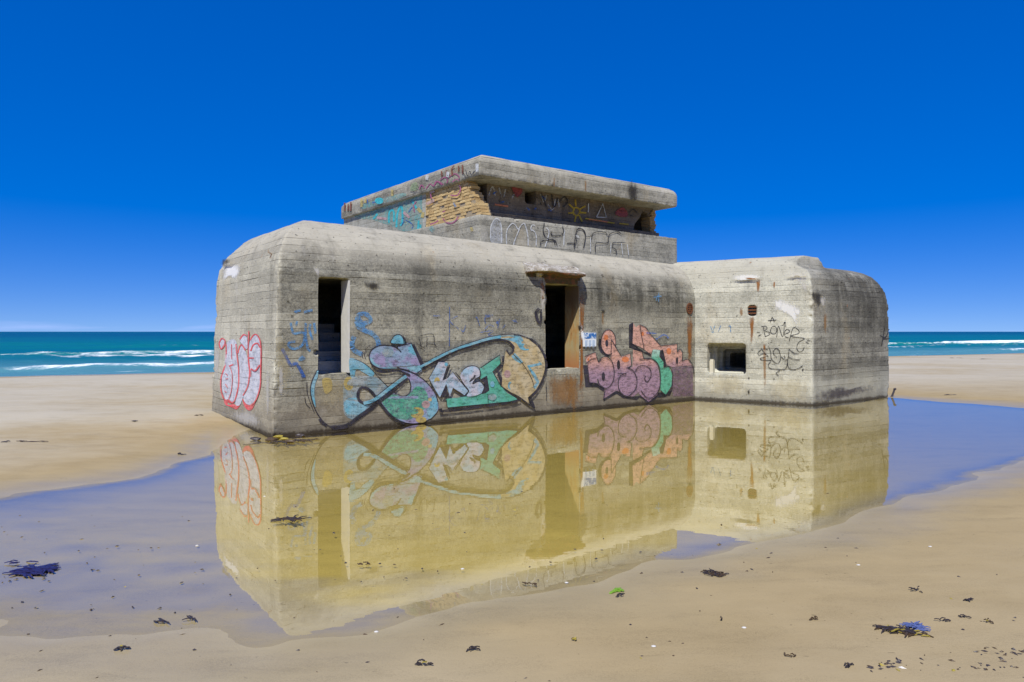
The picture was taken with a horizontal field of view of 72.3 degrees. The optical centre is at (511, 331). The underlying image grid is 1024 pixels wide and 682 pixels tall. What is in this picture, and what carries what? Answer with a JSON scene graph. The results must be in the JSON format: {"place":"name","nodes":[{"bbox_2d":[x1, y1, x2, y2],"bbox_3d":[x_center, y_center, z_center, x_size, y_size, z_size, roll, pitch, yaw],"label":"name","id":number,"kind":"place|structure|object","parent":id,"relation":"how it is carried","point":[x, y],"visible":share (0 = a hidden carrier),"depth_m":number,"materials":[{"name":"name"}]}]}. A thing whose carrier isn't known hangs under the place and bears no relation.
{"place":"outdoors","nodes":[
{"label":"outdoors","id":0,"kind":"place"},
{"bbox_2d":[0,353,1023,681],"bbox_3d":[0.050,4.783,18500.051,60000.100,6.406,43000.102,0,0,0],"label":"beach sand","id":1,"kind":"structure","parent":0,"point":[948,549],"depth_m":4.51,"materials":[{"name":"beige sand"}]},
{"bbox_2d":[113,645,130,650],"bbox_3d":[-2.078,1.681,3.728,0.079,0.023,0.054,0,0,23],"label":"weed scrap","id":2,"kind":"object","parent":1,"relation":"on","point":[120,647],"visible":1,"depth_m":3.73,"materials":[{"name":"plant"}]},
{"bbox_2d":[415,659,432,665],"bbox_3d":[-0.440,1.655,3.506,0.096,0.029,0.021,0,0,14],"label":"weed scrap","id":3,"kind":"object","parent":1,"relation":"on","point":[424,661],"visible":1,"depth_m":3.50,"materials":[{"name":"brown plant"}]},
{"bbox_2d":[466,646,480,651],"bbox_3d":[-0.204,1.661,3.675,0.078,0.021,0.041,0,0,-10],"label":"weed scrap","id":4,"kind":"object","parent":1,"relation":"on","point":[472,647],"visible":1,"depth_m":3.67,"materials":[{"name":"plant"}]},
{"bbox_2d":[2,488,1023,680],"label":"beach crumbs","id":5,"kind":"object","parent":1,"relation":"on","point":[899,661],"visible":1,"depth_m":3.56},
{"bbox_2d":[212,155,889,436],"bbox_3d":[0.222,-0.770,18.571,15.309,6.339,12.084,0,0,-37],"label":"bunker","id":6,"kind":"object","parent":1,"relation":"on","point":[482,286],"visible":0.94,"depth_m":15.42,"materials":[{"name":"concrete"}]},
{"bbox_2d":[583,333,595,346],"bbox_3d":[1.710,0.193,15.485,0.386,0.338,0.046,0,0,-37],"label":"information sign","id":7,"kind":"object","parent":6,"relation":"attached to","point":[589,339],"visible":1,"depth_m":15.46,"materials":[{"name":"paper"}]},
{"bbox_2d":[609,587,623,593],"bbox_3d":[0.672,1.679,4.549,0.111,0.019,0.062,0,0,-18],"label":"sea lettuce","id":8,"kind":"object","parent":1,"relation":"on","point":[619,589],"visible":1,"depth_m":4.54,"materials":[{"name":"green plant"}]},
{"bbox_2d":[700,568,728,576],"bbox_3d":[1.393,1.669,4.849,0.178,0.024,0.128,0,0,38],"label":"seaweed clump","id":9,"kind":"object","parent":1,"relation":"on","point":[718,573],"visible":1,"depth_m":4.84,"materials":[{"name":"plant"}]},
{"bbox_2d":[872,624,933,637],"bbox_3d":[2.119,1.625,3.815,0.257,0.029,0.169,0,0,0],"label":"seaweed clump","id":10,"kind":"object","parent":1,"relation":"on","point":[906,631],"visible":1,"depth_m":3.80,"materials":[{"name":"brown plant"}]},
{"bbox_2d":[899,621,930,630],"bbox_3d":[2.229,1.625,3.876,0.141,0.028,0.121,0,0,0],"label":"rope fibre","id":11,"kind":"object","parent":1,"relation":"on","point":[917,625],"visible":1,"depth_m":3.86,"materials":[{"name":"blue plastic"}]},
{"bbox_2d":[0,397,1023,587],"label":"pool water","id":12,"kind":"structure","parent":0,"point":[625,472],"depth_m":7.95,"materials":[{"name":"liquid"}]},
{"bbox_2d":[4,560,38,563],"bbox_3d":[-3.600,1.685,5.144,0.225,0.028,0.042,0,0,-16],"label":"seaweed strand","id":13,"kind":"object","parent":12,"relation":"on","point":[11,562],"visible":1,"depth_m":5.13},
{"bbox_2d":[2,562,60,577],"bbox_3d":[-3.401,1.686,4.981,0.355,0.027,0.302,0,0,0],"label":"seaweed clump","id":14,"kind":"object","parent":12,"relation":"on","point":[27,570],"visible":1,"depth_m":4.95,"materials":[{"name":"plant"}]},
{"bbox_2d":[153,618,169,623],"bbox_3d":[-2.043,1.690,4.084,0.127,0.017,0.045,0,0,31],"label":"weed scrap","id":15,"kind":"object","parent":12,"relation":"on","point":[161,620],"visible":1,"depth_m":4.08,"materials":[{"name":"plant"}]},
{"bbox_2d":[182,615,196,620],"bbox_3d":[-1.890,1.688,4.135,0.101,0.017,0.086,0,0,0],"label":"weed scrap","id":16,"kind":"object","parent":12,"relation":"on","point":[188,617],"visible":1,"depth_m":4.12,"materials":[{"name":"plant"}]},
{"bbox_2d":[250,437,260,440],"bbox_3d":[-4.017,1.681,10.987,0.174,0.056,0.109,0,0,0],"label":"rubble lump","id":17,"kind":"object","parent":12,"relation":"on","point":[255,438],"visible":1,"depth_m":10.95,"materials":[{"name":"grey stone"}]},
{"bbox_2d":[265,437,278,440],"bbox_3d":[-3.737,1.679,10.901,0.224,0.067,0.115,0,0,0],"label":"rubble lump","id":18,"kind":"object","parent":12,"relation":"on","point":[271,439],"visible":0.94,"depth_m":10.88,"materials":[{"name":"stone"}]},
{"bbox_2d":[243,438,319,444],"bbox_3d":[-3.534,1.690,10.821,1.060,0.019,0.547,0,0,-5],"label":"weed line","id":19,"kind":"object","parent":12,"relation":"on","point":[303,440],"visible":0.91,"depth_m":10.77,"materials":[{"name":"brown plant"}]},
{"bbox_2d":[270,515,311,521],"bbox_3d":[-1.995,1.690,6.355,0.354,0.020,0.258,0,0,0],"label":"seaweed clump","id":20,"kind":"object","parent":12,"relation":"on","point":[293,518],"visible":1,"depth_m":6.31,"materials":[{"name":"plant"}]},
{"bbox_2d":[295,433,304,436],"bbox_3d":[-3.427,1.679,11.349,0.172,0.058,0.103,0,0,0],"label":"rubble lump","id":21,"kind":"object","parent":12,"relation":"on","point":[299,435],"visible":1,"depth_m":11.32,"materials":[{"name":"grey stone"}]},
{"bbox_2d":[0,332,1023,376],"bbox_3d":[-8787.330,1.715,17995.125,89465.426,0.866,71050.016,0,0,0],"label":"sea","id":22,"kind":"structure","parent":0,"point":[50,353],"depth_m":74.56,"materials":[{"name":"liquid"}]},
{"bbox_2d":[0,0,1023,331],"label":"sky","id":23,"kind":"structure","parent":0,"point":[143,143],"materials":[{"name":"blue"}]}
]}

